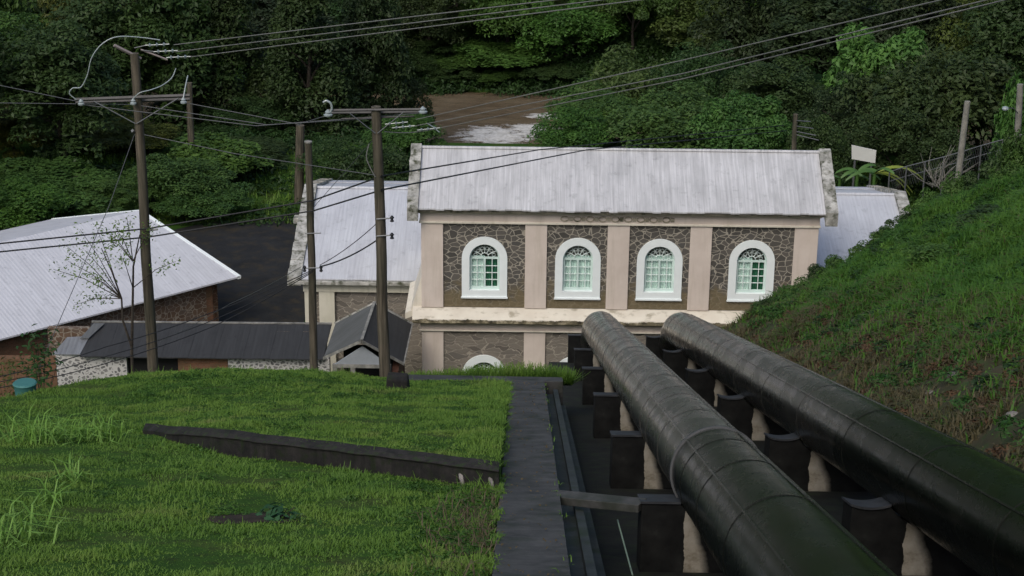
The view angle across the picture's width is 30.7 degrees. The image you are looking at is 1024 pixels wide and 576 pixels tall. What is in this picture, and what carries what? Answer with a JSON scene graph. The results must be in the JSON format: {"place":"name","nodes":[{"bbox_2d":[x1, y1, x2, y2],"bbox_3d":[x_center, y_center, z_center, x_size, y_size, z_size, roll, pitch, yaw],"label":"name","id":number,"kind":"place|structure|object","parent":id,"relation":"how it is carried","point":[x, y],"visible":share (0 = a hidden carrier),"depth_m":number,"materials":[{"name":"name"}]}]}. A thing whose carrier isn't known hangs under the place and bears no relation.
{"place":"outdoors","nodes":[
{"label":"outdoors","id":0,"kind":"place"},
{"bbox_2d":[173,214,304,321],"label":"courtyard","id":1,"kind":"structure","parent":0,"point":[255,257],"depth_m":103.67,"materials":[{"name":"asphalt"}]},
{"bbox_2d":[0,125,783,243],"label":"power line","id":2,"kind":"object","parent":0,"point":[351,187],"visible":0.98,"depth_m":52.77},
{"bbox_2d":[0,130,786,252],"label":"power line","id":3,"kind":"object","parent":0,"point":[358,196],"visible":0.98,"depth_m":52.86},
{"bbox_2d":[409,375,562,404],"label":"pavement","id":4,"kind":"structure","parent":0,"point":[551,383],"depth_m":49.88,"materials":[{"name":"concrete"}]},
{"bbox_2d":[6,88,991,147],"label":"river","id":5,"kind":"structure","parent":0,"point":[514,128],"depth_m":152.09,"materials":[{"name":"liquid"}]},
{"bbox_2d":[0,0,1023,575],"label":"ground","id":6,"kind":"structure","parent":0,"point":[592,452],"depth_m":32.65,"materials":[{"name":"plant"}]},
{"bbox_2d":[0,11,55,100],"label":"broadleaf tree","id":7,"kind":"object","parent":6,"relation":"on","point":[15,22],"visible":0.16,"depth_m":127.50,"materials":[{"name":"green plant"}]},
{"bbox_2d":[0,101,64,158],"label":"broadleaf tree","id":8,"kind":"object","parent":6,"relation":"on","point":[7,124],"visible":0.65,"depth_m":119.36,"materials":[{"name":"green plant"}]},
{"bbox_2d":[0,176,75,230],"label":"broadleaf tree","id":9,"kind":"object","parent":6,"relation":"on","point":[18,204],"visible":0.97,"depth_m":104.61,"materials":[{"name":"green plant"}]},
{"bbox_2d":[16,323,63,388],"bbox_3d":[-11.599,2.078,45.922,1.149,2.270,1.021,6,22,13],"label":"bush","id":10,"kind":"object","parent":6,"relation":"on","point":[34,375],"visible":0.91,"depth_m":45.67,"materials":[{"name":"green plant"}]},
{"bbox_2d":[0,480,83,547],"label":"tall grass clump","id":11,"kind":"object","parent":6,"relation":"on","point":[21,530],"visible":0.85,"depth_m":23.41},
{"bbox_2d":[0,397,98,445],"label":"tall grass clump","id":12,"kind":"object","parent":6,"relation":"on","point":[32,432],"visible":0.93,"depth_m":33.94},
{"bbox_2d":[0,155,122,211],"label":"broadleaf tree","id":13,"kind":"object","parent":6,"relation":"on","point":[67,177],"visible":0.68,"depth_m":111.77,"materials":[{"name":"green plant"}]},
{"bbox_2d":[0,19,133,166],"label":"broadleaf tree","id":14,"kind":"object","parent":6,"relation":"on","point":[50,65],"visible":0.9,"depth_m":113.86,"materials":[{"name":"green plant"}]},
{"bbox_2d":[28,409,135,443],"bbox_3d":[-7.955,2.542,34.366,2.134,0.598,1.454,1,21,0],"label":"tall grass clump","id":15,"kind":"object","parent":6,"relation":"on","point":[99,432],"visible":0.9,"depth_m":34.38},
{"bbox_2d":[37,0,169,134],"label":"broadleaf tree","id":16,"kind":"object","parent":6,"relation":"on","point":[89,18],"visible":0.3,"depth_m":128.97,"materials":[{"name":"green plant"}]},
{"bbox_2d":[49,211,180,373],"bbox_3d":[-11.150,1.080,52.251,3.914,7.016,1.881,12,24,27],"label":"sapling","id":17,"kind":"object","parent":6,"relation":"on","point":[118,296],"visible":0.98,"depth_m":51.78,"materials":[{"name":"brown plant"}]},
{"bbox_2d":[68,177,163,214],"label":"broadleaf tree","id":18,"kind":"object","parent":6,"relation":"on","point":[123,200],"visible":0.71,"depth_m":109.19,"materials":[{"name":"green plant"}]},
{"bbox_2d":[0,210,240,355],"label":"tin roofed house","id":19,"kind":"structure","parent":6,"relation":"on","point":[33,291],"depth_m":92.03,"materials":[{"name":"metal"}]},
{"bbox_2d":[68,105,183,152],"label":"broadleaf tree","id":20,"kind":"object","parent":6,"relation":"on","point":[124,137],"visible":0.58,"depth_m":121.56,"materials":[{"name":"green plant"}]},
{"bbox_2d":[69,36,189,371],"bbox_3d":[-10.449,-1.194,52.722,3.309,12.144,0.683,1,21,0],"label":"utility pole","id":21,"kind":"object","parent":6,"relation":"on","point":[136,99],"visible":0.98,"depth_m":51.61,"materials":[{"name":"brown wood"}]},
{"bbox_2d":[0,320,331,396],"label":"dark shed","id":22,"kind":"structure","parent":6,"relation":"on","point":[270,345],"depth_m":82.39,"materials":[{"name":"brick"}]},
{"bbox_2d":[89,0,242,135],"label":"broadleaf tree","id":23,"kind":"object","parent":6,"relation":"on","point":[165,21],"visible":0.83,"depth_m":128.73,"materials":[{"name":"green plant"}]},
{"bbox_2d":[121,153,237,200],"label":"broadleaf tree","id":24,"kind":"object","parent":6,"relation":"on","point":[190,173],"visible":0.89,"depth_m":111.31,"materials":[{"name":"green plant"}]},
{"bbox_2d":[151,181,255,217],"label":"broadleaf tree","id":25,"kind":"object","parent":6,"relation":"on","point":[219,199],"visible":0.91,"depth_m":109.70,"materials":[{"name":"green plant"}]},
{"bbox_2d":[167,132,273,173],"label":"broadleaf tree","id":26,"kind":"object","parent":6,"relation":"on","point":[231,161],"visible":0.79,"depth_m":116.25,"materials":[{"name":"green plant"}]},
{"bbox_2d":[174,0,294,136],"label":"broadleaf tree","id":27,"kind":"object","parent":6,"relation":"on","point":[231,11],"visible":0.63,"depth_m":131.54,"materials":[{"name":"green plant"}]},
{"bbox_2d":[194,94,311,138],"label":"broadleaf tree","id":28,"kind":"object","parent":6,"relation":"on","point":[265,110],"visible":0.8,"depth_m":130.10,"materials":[{"name":"green plant"}]},
{"bbox_2d":[0,363,518,575],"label":"lawn","id":29,"kind":"structure","parent":6,"relation":"on","point":[496,401],"depth_m":29.67,"materials":[{"name":"green plant"}]},
{"bbox_2d":[229,135,290,167],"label":"broadleaf tree","id":30,"kind":"object","parent":6,"relation":"on","point":[271,148],"visible":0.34,"depth_m":121.14,"materials":[{"name":"green plant"}]},
{"bbox_2d":[65,368,499,575],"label":"weeds","id":31,"kind":"object","parent":6,"relation":"on","point":[410,485],"visible":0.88,"depth_m":28.89,"materials":[{"name":"green plant"}]},
{"bbox_2d":[237,0,343,48],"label":"broadleaf tree","id":32,"kind":"object","parent":6,"relation":"on","point":[262,22],"visible":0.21,"depth_m":157.73,"materials":[{"name":"green plant"}]},
{"bbox_2d":[294,124,304,202],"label":"utility pole","id":33,"kind":"object","parent":6,"relation":"on","point":[299,174],"visible":0.79,"depth_m":112.86,"materials":[{"name":"brown wood"}]},
{"bbox_2d":[303,140,322,369],"bbox_3d":[-5.751,-0.206,54.116,0.588,8.470,0.320,1,21,0],"label":"utility pole","id":34,"kind":"object","parent":6,"relation":"on","point":[313,345],"visible":0.91,"depth_m":53.83,"materials":[{"name":"brown wood"}]},
{"bbox_2d":[256,0,371,140],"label":"broadleaf tree","id":35,"kind":"object","parent":6,"relation":"on","point":[292,15],"visible":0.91,"depth_m":129.73,"materials":[{"name":"green plant"}]},
{"bbox_2d":[269,57,369,136],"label":"broadleaf tree","id":36,"kind":"object","parent":6,"relation":"on","point":[315,128],"visible":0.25,"depth_m":132.69,"materials":[{"name":"green plant"}]},
{"bbox_2d":[142,423,498,487],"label":"retaining wall","id":37,"kind":"structure","parent":6,"relation":"on","point":[393,462],"depth_m":30.90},
{"bbox_2d":[290,135,372,179],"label":"broadleaf tree","id":38,"kind":"object","parent":6,"relation":"on","point":[332,149],"visible":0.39,"depth_m":112.06,"materials":[{"name":"green plant"}]},
{"bbox_2d":[323,301,413,376],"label":"gabled porch","id":39,"kind":"object","parent":6,"relation":"on","point":[351,331],"visible":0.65,"depth_m":80.38,"materials":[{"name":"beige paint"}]},
{"bbox_2d":[331,144,409,180],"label":"broadleaf tree","id":40,"kind":"object","parent":6,"relation":"on","point":[394,162],"visible":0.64,"depth_m":109.89,"materials":[{"name":"green plant"}]},
{"bbox_2d":[331,0,415,134],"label":"broadleaf tree","id":41,"kind":"object","parent":6,"relation":"on","point":[387,45],"visible":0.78,"depth_m":134.83,"materials":[{"name":"green plant"}]},
{"bbox_2d":[323,100,439,377],"bbox_3d":[-3.451,-0.883,50.251,3.039,8.672,0.488,1,21,0],"label":"utility pole","id":42,"kind":"object","parent":6,"relation":"on","point":[375,111],"visible":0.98,"depth_m":49.71,"materials":[{"name":"brown wood"}]},
{"bbox_2d":[416,0,941,119],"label":"power line","id":43,"kind":"object","parent":42,"relation":"attached to","point":[700,56],"visible":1,"depth_m":37.65,"materials":[{"name":"metal"}]},
{"bbox_2d":[413,0,987,126],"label":"power line","id":44,"kind":"object","parent":42,"relation":"attached to","point":[723,63],"visible":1,"depth_m":37.15,"materials":[{"name":"metal"}]},
{"bbox_2d":[440,0,1005,127],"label":"power line","id":45,"kind":"object","parent":42,"relation":"attached to","point":[745,63],"visible":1,"depth_m":36.61,"materials":[{"name":"metal"}]},
{"bbox_2d":[360,113,448,154],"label":"broadleaf tree","id":46,"kind":"object","parent":6,"relation":"on","point":[403,141],"visible":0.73,"depth_m":119.98,"materials":[{"name":"green plant"}]},
{"bbox_2d":[382,77,435,127],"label":"broadleaf tree","id":47,"kind":"object","parent":6,"relation":"on","point":[416,92],"visible":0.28,"depth_m":138.87,"materials":[{"name":"green plant"}]},
{"bbox_2d":[385,0,480,53],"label":"broadleaf tree","id":48,"kind":"object","parent":6,"relation":"on","point":[425,7],"visible":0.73,"depth_m":158.81,"materials":[{"name":"green plant"}]},
{"bbox_2d":[409,475,508,575],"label":"dead stalks","id":49,"kind":"object","parent":6,"relation":"on","point":[468,523],"visible":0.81,"depth_m":24.68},
{"bbox_2d":[0,147,984,228],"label":"grass","id":50,"kind":"structure","parent":6,"relation":"on","point":[257,178],"depth_m":117.41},
{"bbox_2d":[401,360,589,385],"bbox_3d":[-0.475,2.360,51.167,5.288,0.990,1.784,1,21,0],"label":"grass fringe","id":51,"kind":"object","parent":6,"relation":"on","point":[569,378],"depth_m":51.08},
{"bbox_2d":[0,0,995,226],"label":"undergrowth","id":52,"kind":"object","parent":6,"relation":"on","point":[583,62],"visible":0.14,"depth_m":158.35,"materials":[{"name":"green plant"}]},
{"bbox_2d":[448,39,548,67],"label":"broadleaf tree","id":53,"kind":"object","parent":6,"relation":"on","point":[483,53],"visible":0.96,"depth_m":158.96,"materials":[{"name":"green plant"}]},
{"bbox_2d":[457,0,558,43],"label":"broadleaf tree","id":54,"kind":"object","parent":6,"relation":"on","point":[506,24],"visible":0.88,"depth_m":159.01,"materials":[{"name":"green plant"}]},
{"bbox_2d":[517,61,581,79],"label":"broadleaf tree","id":55,"kind":"object","parent":6,"relation":"on","point":[560,69],"visible":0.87,"depth_m":158.33,"materials":[{"name":"green plant"}]},
{"bbox_2d":[524,106,613,147],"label":"broadleaf tree","id":56,"kind":"object","parent":6,"relation":"on","point":[581,130],"visible":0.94,"depth_m":119.58,"materials":[{"name":"green plant"}]},
{"bbox_2d":[514,0,629,60],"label":"broadleaf tree","id":57,"kind":"object","parent":6,"relation":"on","point":[560,27],"visible":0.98,"depth_m":158.10,"materials":[{"name":"green plant"}]},
{"bbox_2d":[547,389,605,575],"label":"gutter","id":58,"kind":"object","parent":6,"relation":"on","point":[582,546],"visible":0.83,"depth_m":29.71,"materials":[{"name":"concrete"}]},
{"bbox_2d":[535,77,639,135],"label":"broadleaf tree","id":59,"kind":"object","parent":6,"relation":"on","point":[606,104],"visible":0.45,"depth_m":125.72,"materials":[{"name":"green plant"}]},
{"bbox_2d":[287,178,910,373],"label":"wing","id":60,"kind":"structure","parent":6,"relation":"on","point":[345,287],"depth_m":90.51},
{"bbox_2d":[582,366,615,404],"bbox_3d":[3.186,3.097,54.650,2.300,1.920,0.750,1,21,0],"label":"pipe saddle","id":61,"kind":"object","parent":6,"relation":"on","point":[596,379],"visible":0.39,"depth_m":54.18,"materials":[{"name":"concrete"}]},
{"bbox_2d":[593,392,641,438],"bbox_3d":[3.124,3.349,45.631,2.300,1.920,0.750,1,21,0],"label":"pipe saddle","id":62,"kind":"object","parent":6,"relation":"on","point":[610,412],"visible":0.35,"depth_m":45.19,"materials":[{"name":"concrete"}]},
{"bbox_2d":[405,143,838,373],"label":"machine hall","id":63,"kind":"structure","parent":6,"relation":"on","point":[537,261],"depth_m":83.19,"materials":[{"name":"beige stone"}]},
{"bbox_2d":[461,237,507,298],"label":"window","id":64,"kind":"structure","parent":63,"relation":"in","point":[483,277],"depth_m":83.51,"materials":[{"name":"white glass"}]},
{"bbox_2d":[554,238,600,299],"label":"window","id":65,"kind":"structure","parent":63,"relation":"in","point":[577,277],"depth_m":83.49,"materials":[{"name":"white glass"}]},
{"bbox_2d":[635,239,682,300],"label":"window","id":66,"kind":"structure","parent":63,"relation":"in","point":[658,277],"depth_m":83.45,"materials":[{"name":"white glass"}]},
{"bbox_2d":[726,240,774,301],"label":"window","id":67,"kind":"structure","parent":63,"relation":"in","point":[749,279],"depth_m":83.41,"materials":[{"name":"white glass"}]},
{"bbox_2d":[586,0,680,49],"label":"broadleaf tree","id":68,"kind":"object","parent":6,"relation":"on","point":[661,7],"visible":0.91,"depth_m":158.75,"materials":[{"name":"green plant"}]},
{"bbox_2d":[565,42,706,137],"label":"broadleaf tree","id":69,"kind":"object","parent":6,"relation":"on","point":[620,65],"visible":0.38,"depth_m":133.92,"materials":[{"name":"green plant"}]},
{"bbox_2d":[609,431,671,488],"bbox_3d":[3.062,3.600,36.612,2.300,1.920,0.750,1,21,0],"label":"pipe saddle","id":70,"kind":"object","parent":6,"relation":"on","point":[634,463],"visible":0.37,"depth_m":36.21,"materials":[{"name":"concrete"}]},
{"bbox_2d":[645,335,662,360],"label":"pipe saddle","id":71,"kind":"object","parent":6,"relation":"on","point":[652,343],"visible":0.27,"depth_m":72.16,"materials":[{"name":"concrete"}]},
{"bbox_2d":[659,312,1023,575],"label":"penstock pipe","id":72,"kind":"object","parent":71,"relation":"on","point":[963,502],"visible":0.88,"depth_m":27.72,"materials":[{"name":"metal"}]},
{"bbox_2d":[636,494,722,572],"bbox_3d":[3.000,3.852,27.593,2.300,1.920,0.750,1,21,0],"label":"pipe saddle","id":73,"kind":"object","parent":6,"relation":"on","point":[669,538],"visible":0.37,"depth_m":27.19,"materials":[{"name":"concrete"}]},
{"bbox_2d":[555,490,646,512],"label":"concrete beam","id":74,"kind":"structure","parent":73,"relation":"on","point":[602,501],"depth_m":27.37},
{"bbox_2d":[580,311,896,575],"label":"penstock pipe","id":75,"kind":"object","parent":73,"relation":"on","point":[751,508],"visible":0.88,"depth_m":22.96,"materials":[{"name":"metal"}]},
{"bbox_2d":[606,80,768,148],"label":"broadleaf tree","id":76,"kind":"object","parent":6,"relation":"on","point":[666,114],"visible":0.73,"depth_m":118.04,"materials":[{"name":"green plant"}]},
{"bbox_2d":[662,349,714,380],"bbox_3d":[6.277,2.881,63.648,2.300,1.927,0.750,1,21,0],"label":"pipe saddle","id":77,"kind":"object","parent":6,"relation":"on","point":[678,362],"visible":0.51,"depth_m":63.16,"materials":[{"name":"concrete"}]},
{"bbox_2d":[645,0,739,54],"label":"broadleaf tree","id":78,"kind":"object","parent":6,"relation":"on","point":[678,30],"visible":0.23,"depth_m":158.22,"materials":[{"name":"green plant"}]},
{"bbox_2d":[641,39,760,103],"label":"broadleaf tree","id":79,"kind":"object","parent":6,"relation":"on","point":[712,84],"visible":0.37,"depth_m":130.07,"materials":[{"name":"green plant"}]},
{"bbox_2d":[685,368,752,406],"bbox_3d":[6.215,3.133,54.629,2.300,1.927,0.750,1,21,0],"label":"pipe saddle","id":80,"kind":"object","parent":6,"relation":"on","point":[704,384],"visible":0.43,"depth_m":54.17,"materials":[{"name":"concrete"}]},
{"bbox_2d":[683,89,792,149],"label":"broadleaf tree","id":81,"kind":"object","parent":6,"relation":"on","point":[755,113],"visible":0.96,"depth_m":115.08,"materials":[{"name":"green plant"}]},
{"bbox_2d":[686,0,806,98],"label":"broadleaf tree","id":82,"kind":"object","parent":6,"relation":"on","point":[744,23],"visible":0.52,"depth_m":138.79,"materials":[{"name":"green plant"}]},
{"bbox_2d":[717,394,789,440],"bbox_3d":[6.154,3.385,45.610,2.300,1.927,0.750,1,21,0],"label":"pipe saddle","id":83,"kind":"object","parent":6,"relation":"on","point":[739,412],"visible":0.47,"depth_m":45.18,"materials":[{"name":"concrete"}]},
{"bbox_2d":[720,56,841,129],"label":"broadleaf tree","id":84,"kind":"object","parent":6,"relation":"on","point":[793,98],"visible":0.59,"depth_m":126.23,"materials":[{"name":"green plant"}]},
{"bbox_2d":[764,433,866,491],"bbox_3d":[6.091,3.637,36.591,2.300,1.927,0.750,1,21,0],"label":"pipe saddle","id":85,"kind":"object","parent":6,"relation":"on","point":[796,460],"visible":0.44,"depth_m":36.18,"materials":[{"name":"concrete"}]},
{"bbox_2d":[755,0,884,88],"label":"broadleaf tree","id":86,"kind":"object","parent":6,"relation":"on","point":[801,16],"visible":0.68,"depth_m":134.10,"materials":[{"name":"green plant"}]},
{"bbox_2d":[785,114,859,181],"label":"broadleaf tree","id":87,"kind":"object","parent":6,"relation":"on","point":[821,131],"visible":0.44,"depth_m":111.56,"materials":[{"name":"green plant"}]},
{"bbox_2d":[790,70,891,167],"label":"broadleaf tree","id":88,"kind":"object","parent":6,"relation":"on","point":[829,102],"visible":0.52,"depth_m":119.24,"materials":[{"name":"green plant"}]},
{"bbox_2d":[721,165,1023,465],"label":"bank grass","id":89,"kind":"structure","parent":6,"relation":"on","point":[970,276],"depth_m":58.23,"materials":[{"name":"plant"}]},
{"bbox_2d":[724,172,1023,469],"bbox_3d":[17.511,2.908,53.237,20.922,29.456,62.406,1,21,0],"label":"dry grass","id":90,"kind":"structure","parent":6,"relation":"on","point":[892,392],"depth_m":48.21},
{"bbox_2d":[820,22,928,92],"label":"broadleaf tree","id":91,"kind":"object","parent":6,"relation":"on","point":[865,53],"visible":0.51,"depth_m":123.44,"materials":[{"name":"green plant"}]},
{"bbox_2d":[728,282,1023,459],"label":"dead brush","id":92,"kind":"object","parent":6,"relation":"on","point":[951,391],"visible":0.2,"depth_m":46.01,"materials":[{"name":"brown plant"}]},
{"bbox_2d":[747,191,1023,445],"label":"bank weeds","id":93,"kind":"object","parent":6,"relation":"on","point":[960,400],"visible":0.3,"depth_m":47.91,"materials":[{"name":"green plant"}]},
{"bbox_2d":[749,170,1023,320],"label":"bank scrub","id":94,"kind":"object","parent":6,"relation":"on","point":[885,233],"visible":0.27,"depth_m":72.13,"materials":[{"name":"green plant"}]},
{"bbox_2d":[750,186,1023,392],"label":"bank ferns","id":95,"kind":"object","parent":6,"relation":"on","point":[974,380],"visible":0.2,"depth_m":53.38,"materials":[{"name":"green plant"}]},
{"bbox_2d":[838,93,971,189],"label":"broadleaf tree","id":96,"kind":"object","parent":6,"relation":"on","point":[900,142],"visible":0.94,"depth_m":112.59,"materials":[{"name":"green plant"}]},
{"bbox_2d":[841,497,980,575],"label":"pipe saddle","id":97,"kind":"object","parent":6,"relation":"on","point":[880,529],"visible":0.46,"depth_m":27.16,"materials":[{"name":"concrete"}]},
{"bbox_2d":[867,0,969,130],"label":"broadleaf tree","id":98,"kind":"object","parent":6,"relation":"on","point":[928,26],"visible":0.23,"depth_m":131.96,"materials":[{"name":"green plant"}]},
{"bbox_2d":[835,42,1015,180],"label":"broadleaf tree","id":99,"kind":"object","parent":6,"relation":"on","point":[902,84],"visible":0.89,"depth_m":115.09,"materials":[{"name":"green plant"}]},
{"bbox_2d":[900,242,956,265],"bbox_3d":[14.094,-0.982,61.573,2.409,0.972,2.393,-2,21,-6],"label":"shrub","id":100,"kind":"object","parent":6,"relation":"on","point":[921,251],"visible":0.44,"depth_m":61.41,"materials":[{"name":"green plant"}]},
{"bbox_2d":[888,134,1021,197],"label":"wire fence","id":101,"kind":"object","parent":6,"relation":"on","point":[943,157],"visible":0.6,"depth_m":100.99,"materials":[{"name":"metal"}]},
{"bbox_2d":[930,0,1023,147],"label":"broadleaf tree","id":102,"kind":"object","parent":6,"relation":"on","point":[963,42],"visible":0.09,"depth_m":129.48,"materials":[{"name":"green plant"}]},
{"bbox_2d":[938,57,1022,171],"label":"broadleaf tree","id":103,"kind":"object","parent":6,"relation":"on","point":[978,129],"visible":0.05,"depth_m":118.89,"materials":[{"name":"green plant"}]},
{"bbox_2d":[953,0,1023,79],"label":"broadleaf tree","id":104,"kind":"object","parent":6,"relation":"on","point":[1007,21],"visible":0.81,"depth_m":122.79,"materials":[{"name":"green plant"}]},
{"bbox_2d":[987,127,1023,176],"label":"shrub","id":105,"kind":"object","parent":6,"relation":"on","point":[1012,147],"visible":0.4,"depth_m":73.82,"materials":[{"name":"green plant"}]},
{"bbox_2d":[989,71,1023,160],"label":"broadleaf tree","id":106,"kind":"object","parent":6,"relation":"on","point":[1005,120],"visible":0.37,"depth_m":107.31,"materials":[{"name":"green plant"}]},
{"bbox_2d":[492,381,570,575],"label":"path","id":107,"kind":"structure","parent":0,"point":[531,554],"depth_m":27.42,"materials":[{"name":"concrete"}]},
{"bbox_2d":[484,381,573,571],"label":"edge weeds","id":108,"kind":"object","parent":107,"relation":"on","point":[500,489],"visible":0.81,"depth_m":27.61,"materials":[{"name":"green plant"}]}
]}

